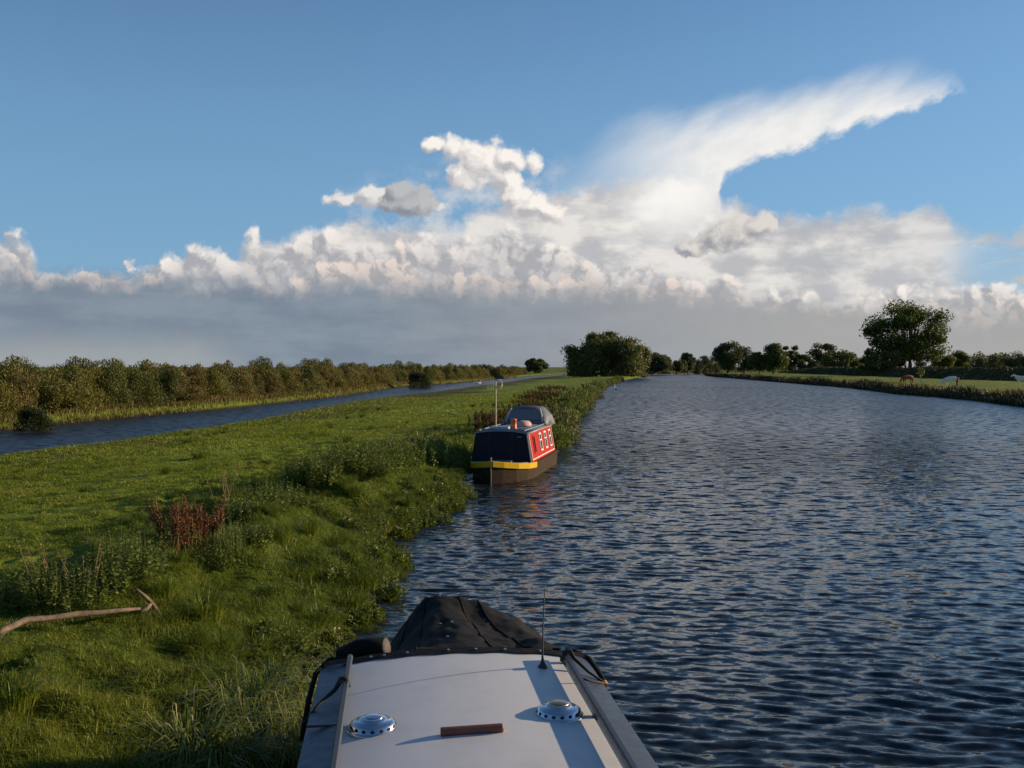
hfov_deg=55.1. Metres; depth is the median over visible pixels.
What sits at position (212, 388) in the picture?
willow shrub
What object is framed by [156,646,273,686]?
grass tuft
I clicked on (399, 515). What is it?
grass tuft
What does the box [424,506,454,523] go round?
waterside plant
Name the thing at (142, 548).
nettle clump
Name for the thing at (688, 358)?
broadleaf tree
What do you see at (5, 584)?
nettle clump
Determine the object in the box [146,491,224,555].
dock plant
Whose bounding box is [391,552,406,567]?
waterside plant
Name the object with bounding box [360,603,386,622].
waterside plant
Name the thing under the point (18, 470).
grass tuft
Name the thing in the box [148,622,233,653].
grass tuft
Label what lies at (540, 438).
window
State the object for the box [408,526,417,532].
waterside plant
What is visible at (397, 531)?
waterside plant
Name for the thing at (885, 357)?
bush
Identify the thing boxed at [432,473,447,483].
waterside plant
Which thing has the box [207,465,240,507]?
dry stalks
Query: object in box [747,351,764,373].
broadleaf tree
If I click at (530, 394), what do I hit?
dock plant
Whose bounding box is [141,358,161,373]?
willow shrub
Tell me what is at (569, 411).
bank bush
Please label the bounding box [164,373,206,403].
willow shrub
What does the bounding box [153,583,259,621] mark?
grass tuft
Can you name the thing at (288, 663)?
grass tuft
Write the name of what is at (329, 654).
sedge tuft
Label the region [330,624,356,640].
waterside plant
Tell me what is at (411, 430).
grass tuft
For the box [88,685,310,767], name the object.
sedge tuft
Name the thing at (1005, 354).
distant tree
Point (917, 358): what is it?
bush
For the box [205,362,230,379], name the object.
willow shrub
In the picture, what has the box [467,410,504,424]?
dock plant
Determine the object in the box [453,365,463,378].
willow shrub
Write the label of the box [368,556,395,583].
waterside plant
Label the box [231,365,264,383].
willow shrub
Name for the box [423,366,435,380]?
willow shrub
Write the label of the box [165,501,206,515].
grass tuft
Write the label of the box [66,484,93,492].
grass tuft
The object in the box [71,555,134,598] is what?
nettle clump
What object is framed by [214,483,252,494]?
grass tuft
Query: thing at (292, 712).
waterside plant
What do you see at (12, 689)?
grass tuft
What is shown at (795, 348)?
pine tree
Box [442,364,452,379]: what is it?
willow shrub
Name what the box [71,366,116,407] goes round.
willow shrub
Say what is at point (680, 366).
broadleaf tree
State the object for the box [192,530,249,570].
nettle clump
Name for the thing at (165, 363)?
willow shrub
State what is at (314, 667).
waterside plant
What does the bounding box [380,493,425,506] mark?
grass tuft
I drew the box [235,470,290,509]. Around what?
nettle clump
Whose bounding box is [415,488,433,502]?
waterside plant
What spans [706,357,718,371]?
poplar tree
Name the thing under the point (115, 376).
willow shrub
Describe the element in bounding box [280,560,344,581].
grass tuft
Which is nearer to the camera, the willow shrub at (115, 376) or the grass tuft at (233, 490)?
the grass tuft at (233, 490)
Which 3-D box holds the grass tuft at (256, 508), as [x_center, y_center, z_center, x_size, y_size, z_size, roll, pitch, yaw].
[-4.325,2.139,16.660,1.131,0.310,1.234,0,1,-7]
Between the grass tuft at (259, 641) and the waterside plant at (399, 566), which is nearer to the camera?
the grass tuft at (259, 641)
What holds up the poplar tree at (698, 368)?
on the ground at (336, 491)
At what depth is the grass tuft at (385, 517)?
20.45 m
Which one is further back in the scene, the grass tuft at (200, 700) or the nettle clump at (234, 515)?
the nettle clump at (234, 515)
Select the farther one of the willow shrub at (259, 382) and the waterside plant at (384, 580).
the willow shrub at (259, 382)
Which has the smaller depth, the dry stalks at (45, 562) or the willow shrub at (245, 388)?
the dry stalks at (45, 562)
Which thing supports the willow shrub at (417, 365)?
on the ground at (336, 491)
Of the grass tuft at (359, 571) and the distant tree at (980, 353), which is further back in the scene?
the distant tree at (980, 353)
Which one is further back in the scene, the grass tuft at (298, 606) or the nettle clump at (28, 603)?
the grass tuft at (298, 606)
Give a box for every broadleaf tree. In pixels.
[524,358,549,372]
[642,352,673,374]
[669,360,687,373]
[679,352,696,373]
[710,340,743,372]
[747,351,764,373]
[758,342,789,373]
[796,354,818,368]
[805,342,837,366]
[818,349,861,366]
[859,299,953,367]
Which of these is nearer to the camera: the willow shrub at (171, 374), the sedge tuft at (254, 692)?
the sedge tuft at (254, 692)
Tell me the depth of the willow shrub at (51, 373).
67.64 m
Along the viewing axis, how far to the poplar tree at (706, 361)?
483.05 m
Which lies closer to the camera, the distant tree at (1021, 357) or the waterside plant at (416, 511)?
the waterside plant at (416, 511)
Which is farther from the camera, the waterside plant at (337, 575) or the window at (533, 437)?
the window at (533, 437)
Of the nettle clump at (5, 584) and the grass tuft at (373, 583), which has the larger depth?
the grass tuft at (373, 583)
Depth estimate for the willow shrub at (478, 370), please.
257.82 m
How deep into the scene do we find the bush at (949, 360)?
268.36 m
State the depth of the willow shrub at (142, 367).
84.09 m
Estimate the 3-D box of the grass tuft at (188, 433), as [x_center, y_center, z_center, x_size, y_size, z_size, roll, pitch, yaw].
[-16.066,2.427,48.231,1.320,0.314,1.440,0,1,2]
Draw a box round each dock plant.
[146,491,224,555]
[184,499,226,546]
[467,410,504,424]
[474,410,505,422]
[474,416,500,429]
[478,416,502,428]
[479,409,507,421]
[501,401,531,408]
[511,398,536,405]
[513,392,537,400]
[523,391,542,399]
[525,401,552,407]
[532,393,551,401]
[537,386,551,391]
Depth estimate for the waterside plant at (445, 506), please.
23.75 m
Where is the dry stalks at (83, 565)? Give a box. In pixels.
[56,540,102,590]
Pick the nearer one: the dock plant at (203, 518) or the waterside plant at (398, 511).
the dock plant at (203, 518)
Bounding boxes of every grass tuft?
[0,625,42,663]
[0,657,84,714]
[7,468,28,472]
[20,458,48,464]
[61,530,140,551]
[65,546,155,567]
[65,730,185,767]
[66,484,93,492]
[71,677,145,697]
[96,744,267,767]
[110,513,151,522]
[128,570,206,598]
[129,653,228,691]
[137,526,169,537]
[138,675,264,718]
[147,466,174,474]
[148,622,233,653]
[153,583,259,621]
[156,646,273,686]
[158,545,202,563]
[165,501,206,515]
[168,626,269,659]
[169,705,265,738]
[173,437,203,443]
[177,450,224,459]
[179,430,194,435]
[181,583,235,601]
[189,657,232,683]
[192,729,292,767]
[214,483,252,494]
[218,487,242,495]
[222,521,266,535]
[228,624,292,657]
[234,516,331,543]
[238,499,284,513]
[244,478,274,488]
[246,621,336,649]
[256,504,288,516]
[269,619,339,655]
[273,656,306,675]
[279,501,316,508]
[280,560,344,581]
[282,598,314,613]
[286,519,340,536]
[288,609,357,635]
[294,516,335,529]
[294,596,365,628]
[299,544,328,553]
[316,432,327,436]
[316,529,374,548]
[323,586,396,610]
[328,541,375,557]
[333,559,391,576]
[334,478,359,487]
[335,435,355,442]
[335,482,388,496]
[335,563,402,591]
[338,473,371,483]
[340,566,384,591]
[355,413,368,417]
[361,556,398,574]
[374,509,404,525]
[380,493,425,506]
[383,504,430,522]
[386,490,403,498]
[389,518,399,525]
[401,428,417,435]
[425,481,457,491]
[434,466,474,474]
[444,471,471,481]
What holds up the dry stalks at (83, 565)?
on the ground at (336, 491)
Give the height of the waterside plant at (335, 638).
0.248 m
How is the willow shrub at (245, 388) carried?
on the ground at (336, 491)
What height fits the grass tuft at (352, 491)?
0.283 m
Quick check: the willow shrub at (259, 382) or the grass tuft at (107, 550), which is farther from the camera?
the willow shrub at (259, 382)
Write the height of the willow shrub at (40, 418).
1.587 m
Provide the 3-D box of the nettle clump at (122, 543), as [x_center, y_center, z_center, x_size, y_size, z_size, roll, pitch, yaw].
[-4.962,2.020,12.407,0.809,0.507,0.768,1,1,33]
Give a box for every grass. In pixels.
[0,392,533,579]
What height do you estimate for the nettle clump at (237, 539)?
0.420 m
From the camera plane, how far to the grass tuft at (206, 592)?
11.96 m
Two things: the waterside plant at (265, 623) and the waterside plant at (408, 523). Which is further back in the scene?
the waterside plant at (408, 523)
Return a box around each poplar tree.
[691,359,703,373]
[700,355,710,373]
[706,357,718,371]
[712,362,722,372]
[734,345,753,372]
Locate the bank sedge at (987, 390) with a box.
[737,374,1021,394]
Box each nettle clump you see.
[0,561,44,613]
[0,562,48,606]
[14,558,84,613]
[26,555,100,594]
[40,566,114,612]
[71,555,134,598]
[75,554,120,582]
[85,527,168,585]
[88,525,151,562]
[109,526,169,578]
[131,529,174,555]
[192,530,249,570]
[198,518,247,547]
[203,494,263,525]
[204,521,242,551]
[220,518,273,549]
[226,492,271,519]
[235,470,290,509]
[243,518,273,542]
[261,477,299,502]
[278,485,312,507]
[279,449,318,484]
[293,445,342,486]
[308,457,337,482]
[315,436,359,473]
[324,441,367,474]
[330,433,381,461]
[354,440,386,464]
[359,430,410,469]
[360,446,397,476]
[372,432,426,466]
[396,433,448,466]
[415,433,462,467]
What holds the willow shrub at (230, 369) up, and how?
on the ground at (336, 491)
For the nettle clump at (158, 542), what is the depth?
13.09 m
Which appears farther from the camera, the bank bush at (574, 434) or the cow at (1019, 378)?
the cow at (1019, 378)
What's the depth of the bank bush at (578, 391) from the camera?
74.60 m
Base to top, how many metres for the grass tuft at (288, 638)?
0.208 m
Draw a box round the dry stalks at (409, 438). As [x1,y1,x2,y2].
[400,425,416,449]
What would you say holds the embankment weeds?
on the ground at (336, 491)
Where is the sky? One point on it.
(496, 183)
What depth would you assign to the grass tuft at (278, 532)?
15.25 m
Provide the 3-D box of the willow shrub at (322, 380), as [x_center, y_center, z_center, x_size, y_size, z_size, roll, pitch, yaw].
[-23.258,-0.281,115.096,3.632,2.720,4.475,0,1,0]
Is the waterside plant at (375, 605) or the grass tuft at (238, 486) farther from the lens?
the grass tuft at (238, 486)
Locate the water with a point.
(726, 572)
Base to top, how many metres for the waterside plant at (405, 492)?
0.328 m
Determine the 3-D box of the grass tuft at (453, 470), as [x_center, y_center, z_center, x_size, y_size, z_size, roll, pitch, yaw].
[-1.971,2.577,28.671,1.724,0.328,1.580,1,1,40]
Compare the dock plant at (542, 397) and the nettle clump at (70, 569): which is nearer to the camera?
the nettle clump at (70, 569)
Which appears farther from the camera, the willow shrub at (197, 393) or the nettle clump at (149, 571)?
the willow shrub at (197, 393)
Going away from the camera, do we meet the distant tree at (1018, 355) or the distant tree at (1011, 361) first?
the distant tree at (1011, 361)
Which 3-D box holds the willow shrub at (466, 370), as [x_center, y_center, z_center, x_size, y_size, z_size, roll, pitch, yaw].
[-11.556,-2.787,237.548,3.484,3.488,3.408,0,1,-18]
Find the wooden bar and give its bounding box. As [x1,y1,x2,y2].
[440,723,503,736]
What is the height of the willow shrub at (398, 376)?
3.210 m
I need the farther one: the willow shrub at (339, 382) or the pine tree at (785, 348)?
the pine tree at (785, 348)
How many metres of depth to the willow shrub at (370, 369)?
153.27 m
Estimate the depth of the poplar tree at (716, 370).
491.00 m
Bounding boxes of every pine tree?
[782,345,789,370]
[786,350,795,370]
[791,345,800,369]
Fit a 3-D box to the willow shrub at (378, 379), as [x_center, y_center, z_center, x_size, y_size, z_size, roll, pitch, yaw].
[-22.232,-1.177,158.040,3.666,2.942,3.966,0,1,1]
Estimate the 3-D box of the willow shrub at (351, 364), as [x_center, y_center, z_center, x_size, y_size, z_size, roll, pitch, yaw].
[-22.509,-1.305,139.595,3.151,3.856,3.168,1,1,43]
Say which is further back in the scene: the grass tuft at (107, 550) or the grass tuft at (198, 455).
the grass tuft at (198, 455)
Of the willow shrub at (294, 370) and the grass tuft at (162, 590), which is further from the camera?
the willow shrub at (294, 370)
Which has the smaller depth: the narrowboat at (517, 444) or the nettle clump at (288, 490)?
the nettle clump at (288, 490)
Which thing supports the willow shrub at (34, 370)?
on the ground at (336, 491)
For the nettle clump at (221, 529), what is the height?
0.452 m
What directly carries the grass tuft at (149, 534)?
on the ground at (336, 491)
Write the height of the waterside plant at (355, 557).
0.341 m
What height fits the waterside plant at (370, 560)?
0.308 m
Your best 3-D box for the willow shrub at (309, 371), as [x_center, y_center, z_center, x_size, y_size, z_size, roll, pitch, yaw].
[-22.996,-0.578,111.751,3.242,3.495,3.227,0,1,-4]
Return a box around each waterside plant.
[239,641,277,667]
[243,685,305,724]
[248,621,287,643]
[252,615,310,659]
[263,613,307,631]
[288,617,320,654]
[293,670,311,718]
[306,653,323,679]
[314,640,333,655]
[320,567,345,585]
[321,604,346,624]
[321,627,346,644]
[322,558,354,583]
[327,634,348,648]
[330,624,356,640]
[335,516,363,528]
[338,562,370,586]
[339,551,362,568]
[344,589,376,615]
[344,611,372,629]
[346,616,385,633]
[349,518,370,534]
[352,520,379,539]
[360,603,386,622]
[361,602,386,619]
[362,509,390,530]
[362,531,389,557]
[363,552,381,568]
[367,547,390,563]
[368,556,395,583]
[374,533,396,547]
[374,566,408,599]
[376,587,399,601]
[380,542,411,554]
[386,505,409,520]
[388,544,414,558]
[389,524,412,539]
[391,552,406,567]
[391,560,412,570]
[393,555,414,569]
[393,566,413,577]
[399,513,420,530]
[400,489,413,501]
[400,512,424,526]
[408,508,420,515]
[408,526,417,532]
[411,510,437,526]
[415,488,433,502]
[419,500,438,518]
[424,478,451,497]
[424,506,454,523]
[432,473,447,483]
[436,480,453,491]
[437,498,454,511]
[448,494,462,502]
[449,490,466,504]
[451,498,465,510]
[458,485,477,498]
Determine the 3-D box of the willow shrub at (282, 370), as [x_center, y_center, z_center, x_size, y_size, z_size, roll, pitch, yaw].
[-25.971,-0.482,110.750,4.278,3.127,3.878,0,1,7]
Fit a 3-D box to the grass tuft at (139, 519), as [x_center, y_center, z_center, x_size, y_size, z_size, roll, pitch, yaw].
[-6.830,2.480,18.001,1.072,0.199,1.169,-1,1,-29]
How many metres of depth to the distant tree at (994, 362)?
630.44 m
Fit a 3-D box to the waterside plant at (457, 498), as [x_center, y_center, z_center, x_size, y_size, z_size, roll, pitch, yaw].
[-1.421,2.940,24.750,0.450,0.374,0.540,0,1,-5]
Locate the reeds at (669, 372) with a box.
[642,369,787,376]
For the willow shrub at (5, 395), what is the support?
on the ground at (336, 491)
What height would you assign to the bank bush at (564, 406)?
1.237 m
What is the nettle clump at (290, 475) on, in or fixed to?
on the ground at (336, 491)
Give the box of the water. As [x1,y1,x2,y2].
[0,372,1023,767]
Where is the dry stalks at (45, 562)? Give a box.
[15,536,67,586]
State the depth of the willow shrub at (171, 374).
78.93 m
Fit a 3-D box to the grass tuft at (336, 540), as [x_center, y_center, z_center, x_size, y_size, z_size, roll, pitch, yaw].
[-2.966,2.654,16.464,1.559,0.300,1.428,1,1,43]
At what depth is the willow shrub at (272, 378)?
99.35 m
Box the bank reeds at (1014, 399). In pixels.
[704,372,1023,406]
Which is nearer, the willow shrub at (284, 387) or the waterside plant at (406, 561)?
the waterside plant at (406, 561)
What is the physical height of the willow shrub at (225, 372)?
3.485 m
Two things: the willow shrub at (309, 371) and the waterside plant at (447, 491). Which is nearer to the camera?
the waterside plant at (447, 491)
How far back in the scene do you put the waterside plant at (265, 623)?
11.33 m
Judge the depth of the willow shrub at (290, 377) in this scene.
104.69 m
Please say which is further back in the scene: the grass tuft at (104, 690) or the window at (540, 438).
the window at (540, 438)
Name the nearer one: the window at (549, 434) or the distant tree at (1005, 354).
the window at (549, 434)
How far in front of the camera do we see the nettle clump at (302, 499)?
19.41 m
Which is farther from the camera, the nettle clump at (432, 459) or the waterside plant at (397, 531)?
the nettle clump at (432, 459)
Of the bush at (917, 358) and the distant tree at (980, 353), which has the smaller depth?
the bush at (917, 358)
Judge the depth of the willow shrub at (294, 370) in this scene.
114.68 m
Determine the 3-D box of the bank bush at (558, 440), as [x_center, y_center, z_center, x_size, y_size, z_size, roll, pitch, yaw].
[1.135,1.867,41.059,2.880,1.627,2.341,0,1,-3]
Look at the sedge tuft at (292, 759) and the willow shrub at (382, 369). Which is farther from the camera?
the willow shrub at (382, 369)
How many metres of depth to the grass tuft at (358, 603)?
13.62 m
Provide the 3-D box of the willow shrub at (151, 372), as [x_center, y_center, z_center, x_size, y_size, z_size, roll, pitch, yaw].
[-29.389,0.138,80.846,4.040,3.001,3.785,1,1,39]
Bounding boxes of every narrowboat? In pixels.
[297,589,658,767]
[470,379,558,483]
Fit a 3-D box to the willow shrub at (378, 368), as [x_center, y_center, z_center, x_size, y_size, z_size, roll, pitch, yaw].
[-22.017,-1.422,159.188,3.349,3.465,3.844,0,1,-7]
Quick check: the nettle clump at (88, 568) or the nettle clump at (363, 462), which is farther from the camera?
the nettle clump at (363, 462)
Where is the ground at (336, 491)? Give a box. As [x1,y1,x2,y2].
[0,367,1023,767]
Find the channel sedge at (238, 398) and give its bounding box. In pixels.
[0,374,516,430]
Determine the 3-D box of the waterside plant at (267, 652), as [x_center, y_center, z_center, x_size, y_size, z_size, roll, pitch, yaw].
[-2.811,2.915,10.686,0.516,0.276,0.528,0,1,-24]
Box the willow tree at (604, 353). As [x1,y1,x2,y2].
[560,329,656,376]
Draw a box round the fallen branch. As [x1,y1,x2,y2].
[0,588,160,639]
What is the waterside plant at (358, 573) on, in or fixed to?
on the ground at (336, 491)
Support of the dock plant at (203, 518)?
on the ground at (336, 491)
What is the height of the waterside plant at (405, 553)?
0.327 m
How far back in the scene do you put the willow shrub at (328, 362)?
133.85 m
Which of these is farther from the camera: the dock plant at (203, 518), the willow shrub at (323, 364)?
the willow shrub at (323, 364)
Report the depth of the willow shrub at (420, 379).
161.37 m
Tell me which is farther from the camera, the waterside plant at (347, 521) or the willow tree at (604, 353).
the willow tree at (604, 353)
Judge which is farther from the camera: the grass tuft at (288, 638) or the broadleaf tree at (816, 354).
the broadleaf tree at (816, 354)
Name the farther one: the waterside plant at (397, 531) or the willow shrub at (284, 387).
the willow shrub at (284, 387)
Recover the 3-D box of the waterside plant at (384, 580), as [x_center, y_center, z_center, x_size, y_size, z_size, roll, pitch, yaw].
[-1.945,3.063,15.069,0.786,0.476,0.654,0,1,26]
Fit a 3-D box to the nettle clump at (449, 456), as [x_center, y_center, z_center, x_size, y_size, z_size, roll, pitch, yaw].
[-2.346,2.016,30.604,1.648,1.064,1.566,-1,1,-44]
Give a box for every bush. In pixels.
[542,402,584,435]
[551,413,573,448]
[552,424,581,442]
[553,401,580,419]
[557,408,580,423]
[558,386,595,408]
[563,390,588,410]
[568,399,589,413]
[570,381,594,402]
[590,380,604,390]
[592,389,604,397]
[858,353,881,375]
[878,351,901,368]
[893,355,922,367]
[913,351,940,366]
[931,354,956,366]
[951,350,972,367]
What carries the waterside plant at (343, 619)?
on the ground at (336, 491)
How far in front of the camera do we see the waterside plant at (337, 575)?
14.16 m
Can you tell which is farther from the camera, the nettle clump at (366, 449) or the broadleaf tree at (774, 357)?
the broadleaf tree at (774, 357)
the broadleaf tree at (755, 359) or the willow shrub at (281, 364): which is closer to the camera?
the willow shrub at (281, 364)
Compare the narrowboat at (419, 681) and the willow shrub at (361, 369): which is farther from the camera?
the willow shrub at (361, 369)
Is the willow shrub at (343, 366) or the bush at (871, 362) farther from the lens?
the bush at (871, 362)
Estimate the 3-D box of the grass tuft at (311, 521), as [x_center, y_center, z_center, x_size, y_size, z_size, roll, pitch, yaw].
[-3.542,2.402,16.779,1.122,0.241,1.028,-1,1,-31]
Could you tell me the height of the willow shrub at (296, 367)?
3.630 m
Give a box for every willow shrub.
[0,360,46,407]
[0,382,26,416]
[1,369,41,415]
[4,355,33,376]
[13,403,57,431]
[20,363,56,409]
[30,364,76,408]
[32,378,88,413]
[41,361,68,375]
[46,364,102,412]
[57,356,95,403]
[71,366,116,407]
[88,363,107,406]
[89,359,120,403]
[97,357,137,408]
[116,367,153,404]
[120,370,169,406]
[125,361,155,373]
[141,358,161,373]
[149,362,184,378]
[149,367,170,401]
[152,364,190,403]
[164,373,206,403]
[184,361,208,384]
[184,362,210,400]
[201,368,235,399]
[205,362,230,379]
[206,363,238,396]
[220,360,234,369]
[223,366,234,379]
[228,364,258,397]
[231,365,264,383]
[232,365,260,395]
[247,359,266,379]
[249,373,266,395]
[251,356,272,374]
[258,367,286,394]
[264,367,289,394]
[275,362,291,374]
[275,367,295,384]
[278,371,304,393]
[279,370,306,393]
[288,364,304,376]
[290,367,299,377]
[296,357,314,370]
[296,374,313,390]
[297,363,318,378]
[300,364,324,391]
[310,358,320,370]
[312,373,326,392]
[316,365,335,389]
[317,361,330,371]
[319,357,338,371]
[329,368,347,386]
[332,370,347,388]
[335,370,352,387]
[337,362,347,371]
[342,365,357,386]
[342,366,364,386]
[347,362,364,385]
[353,364,363,384]
[361,370,371,384]
[364,368,377,384]
[366,366,376,383]
[372,365,386,383]
[373,368,385,383]
[377,365,392,383]
[385,367,396,380]
[392,366,403,381]
[394,359,402,368]
[397,369,408,381]
[406,364,418,373]
[407,368,433,387]
[414,363,421,371]
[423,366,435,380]
[430,368,442,379]
[431,364,440,370]
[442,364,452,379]
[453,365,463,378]
[461,366,469,377]
[468,369,474,377]
[472,365,483,376]
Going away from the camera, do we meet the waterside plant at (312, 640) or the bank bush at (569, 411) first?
the waterside plant at (312, 640)
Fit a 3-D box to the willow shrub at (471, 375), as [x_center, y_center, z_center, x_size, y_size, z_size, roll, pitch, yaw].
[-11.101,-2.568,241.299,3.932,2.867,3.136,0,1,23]
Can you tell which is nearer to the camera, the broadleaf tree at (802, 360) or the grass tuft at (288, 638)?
the grass tuft at (288, 638)
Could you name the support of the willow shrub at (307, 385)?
on the ground at (336, 491)
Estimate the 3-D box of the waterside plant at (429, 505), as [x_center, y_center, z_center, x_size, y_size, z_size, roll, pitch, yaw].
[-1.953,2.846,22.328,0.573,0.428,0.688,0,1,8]
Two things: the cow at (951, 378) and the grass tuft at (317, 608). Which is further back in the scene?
the cow at (951, 378)
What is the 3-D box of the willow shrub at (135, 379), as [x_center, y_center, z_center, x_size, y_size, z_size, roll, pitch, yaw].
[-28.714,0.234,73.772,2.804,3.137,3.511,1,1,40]
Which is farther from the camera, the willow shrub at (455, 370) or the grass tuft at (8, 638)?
the willow shrub at (455, 370)
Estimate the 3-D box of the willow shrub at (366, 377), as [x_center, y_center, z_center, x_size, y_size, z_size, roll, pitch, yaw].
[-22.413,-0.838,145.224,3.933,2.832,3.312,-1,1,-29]
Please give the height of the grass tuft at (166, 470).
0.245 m
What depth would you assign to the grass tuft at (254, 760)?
7.92 m
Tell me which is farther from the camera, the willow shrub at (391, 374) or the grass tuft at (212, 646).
the willow shrub at (391, 374)
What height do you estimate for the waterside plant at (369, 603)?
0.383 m
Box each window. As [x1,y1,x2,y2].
[532,435,536,453]
[538,432,543,450]
[543,431,547,447]
[548,429,551,445]
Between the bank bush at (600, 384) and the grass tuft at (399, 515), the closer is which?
the grass tuft at (399, 515)
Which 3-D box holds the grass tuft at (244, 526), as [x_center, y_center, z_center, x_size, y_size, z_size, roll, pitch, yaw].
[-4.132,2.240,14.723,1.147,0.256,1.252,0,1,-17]
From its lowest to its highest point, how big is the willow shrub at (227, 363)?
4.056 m
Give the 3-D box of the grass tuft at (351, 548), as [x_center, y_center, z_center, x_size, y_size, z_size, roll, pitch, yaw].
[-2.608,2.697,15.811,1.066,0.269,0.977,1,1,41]
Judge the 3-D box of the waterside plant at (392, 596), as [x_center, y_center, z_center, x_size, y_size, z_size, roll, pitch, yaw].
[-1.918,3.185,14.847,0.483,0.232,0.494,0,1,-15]
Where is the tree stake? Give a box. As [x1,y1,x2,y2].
[916,365,925,384]
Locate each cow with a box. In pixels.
[900,375,913,382]
[940,376,959,384]
[1011,374,1023,384]
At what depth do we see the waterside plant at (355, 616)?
13.30 m
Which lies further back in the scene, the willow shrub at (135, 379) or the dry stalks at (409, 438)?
the willow shrub at (135, 379)
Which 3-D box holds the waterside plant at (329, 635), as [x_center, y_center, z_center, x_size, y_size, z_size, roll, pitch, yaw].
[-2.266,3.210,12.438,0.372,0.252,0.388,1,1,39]
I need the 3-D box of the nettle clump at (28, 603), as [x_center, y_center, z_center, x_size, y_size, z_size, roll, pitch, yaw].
[-4.997,2.139,10.575,0.639,0.581,0.651,1,1,40]
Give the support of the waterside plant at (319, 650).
on the ground at (336, 491)
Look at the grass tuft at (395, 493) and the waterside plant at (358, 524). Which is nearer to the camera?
the waterside plant at (358, 524)
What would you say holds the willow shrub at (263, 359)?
on the ground at (336, 491)
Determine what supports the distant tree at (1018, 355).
on the ground at (336, 491)
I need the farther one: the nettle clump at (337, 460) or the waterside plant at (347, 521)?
the nettle clump at (337, 460)
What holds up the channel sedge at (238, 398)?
on the ground at (336, 491)
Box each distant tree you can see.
[968,354,989,366]
[970,351,986,364]
[983,354,1006,367]
[992,352,1009,364]
[997,354,1019,367]
[1000,350,1022,367]
[1017,355,1023,366]
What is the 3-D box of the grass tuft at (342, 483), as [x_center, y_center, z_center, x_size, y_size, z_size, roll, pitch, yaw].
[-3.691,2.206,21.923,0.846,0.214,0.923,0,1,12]
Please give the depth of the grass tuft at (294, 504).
19.11 m
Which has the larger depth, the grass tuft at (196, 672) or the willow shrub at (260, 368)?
the willow shrub at (260, 368)
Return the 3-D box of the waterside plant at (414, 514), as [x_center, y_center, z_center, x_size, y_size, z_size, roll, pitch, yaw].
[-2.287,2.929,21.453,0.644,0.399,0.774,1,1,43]
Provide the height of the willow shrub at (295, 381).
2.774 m
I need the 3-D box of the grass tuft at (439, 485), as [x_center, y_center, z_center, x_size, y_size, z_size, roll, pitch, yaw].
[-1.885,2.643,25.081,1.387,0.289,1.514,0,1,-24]
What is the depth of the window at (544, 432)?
33.71 m
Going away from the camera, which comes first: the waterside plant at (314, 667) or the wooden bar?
the wooden bar
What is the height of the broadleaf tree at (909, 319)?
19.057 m
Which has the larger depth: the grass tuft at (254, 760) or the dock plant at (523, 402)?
the dock plant at (523, 402)
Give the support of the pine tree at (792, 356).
on the ground at (336, 491)
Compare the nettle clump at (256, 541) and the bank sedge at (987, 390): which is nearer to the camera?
the nettle clump at (256, 541)
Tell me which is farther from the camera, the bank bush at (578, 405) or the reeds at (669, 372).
the reeds at (669, 372)
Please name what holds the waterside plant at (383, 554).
on the ground at (336, 491)
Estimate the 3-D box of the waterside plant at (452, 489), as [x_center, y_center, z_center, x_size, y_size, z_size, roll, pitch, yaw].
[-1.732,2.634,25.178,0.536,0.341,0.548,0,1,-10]
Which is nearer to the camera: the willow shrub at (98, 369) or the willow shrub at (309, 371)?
the willow shrub at (98, 369)
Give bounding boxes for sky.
[0,0,1023,366]
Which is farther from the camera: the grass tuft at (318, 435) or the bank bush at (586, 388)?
the bank bush at (586, 388)
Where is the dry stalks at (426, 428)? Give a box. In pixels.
[421,417,439,438]
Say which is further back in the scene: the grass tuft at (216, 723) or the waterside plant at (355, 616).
the waterside plant at (355, 616)
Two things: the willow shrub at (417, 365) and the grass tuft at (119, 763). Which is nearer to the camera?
the grass tuft at (119, 763)
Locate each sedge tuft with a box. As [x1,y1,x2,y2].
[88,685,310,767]
[113,707,307,767]
[143,654,317,767]
[195,645,332,735]
[250,711,305,767]
[302,636,388,672]
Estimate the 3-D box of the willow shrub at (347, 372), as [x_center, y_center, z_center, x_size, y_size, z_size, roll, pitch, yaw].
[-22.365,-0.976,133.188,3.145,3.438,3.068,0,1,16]
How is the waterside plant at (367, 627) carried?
on the ground at (336, 491)
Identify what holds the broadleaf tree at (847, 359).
on the ground at (336, 491)
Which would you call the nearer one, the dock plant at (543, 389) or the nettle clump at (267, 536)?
the nettle clump at (267, 536)
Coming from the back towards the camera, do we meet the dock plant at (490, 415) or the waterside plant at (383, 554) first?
the dock plant at (490, 415)
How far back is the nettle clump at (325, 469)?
21.97 m
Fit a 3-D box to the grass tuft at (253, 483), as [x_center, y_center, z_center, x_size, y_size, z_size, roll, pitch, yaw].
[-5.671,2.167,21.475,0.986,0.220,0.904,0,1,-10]
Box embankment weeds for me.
[778,366,1023,381]
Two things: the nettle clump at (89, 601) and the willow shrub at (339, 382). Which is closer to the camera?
the nettle clump at (89, 601)
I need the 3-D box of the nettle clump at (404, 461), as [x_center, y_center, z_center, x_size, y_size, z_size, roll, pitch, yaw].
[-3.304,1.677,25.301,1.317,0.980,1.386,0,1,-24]
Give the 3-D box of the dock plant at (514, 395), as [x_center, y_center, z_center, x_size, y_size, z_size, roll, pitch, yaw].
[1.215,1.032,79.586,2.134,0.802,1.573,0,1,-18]
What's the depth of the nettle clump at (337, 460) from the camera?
23.40 m
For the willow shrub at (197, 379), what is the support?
on the ground at (336, 491)
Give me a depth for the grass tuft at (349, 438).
37.18 m
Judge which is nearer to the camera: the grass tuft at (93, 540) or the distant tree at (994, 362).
the grass tuft at (93, 540)
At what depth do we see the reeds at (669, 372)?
514.23 m

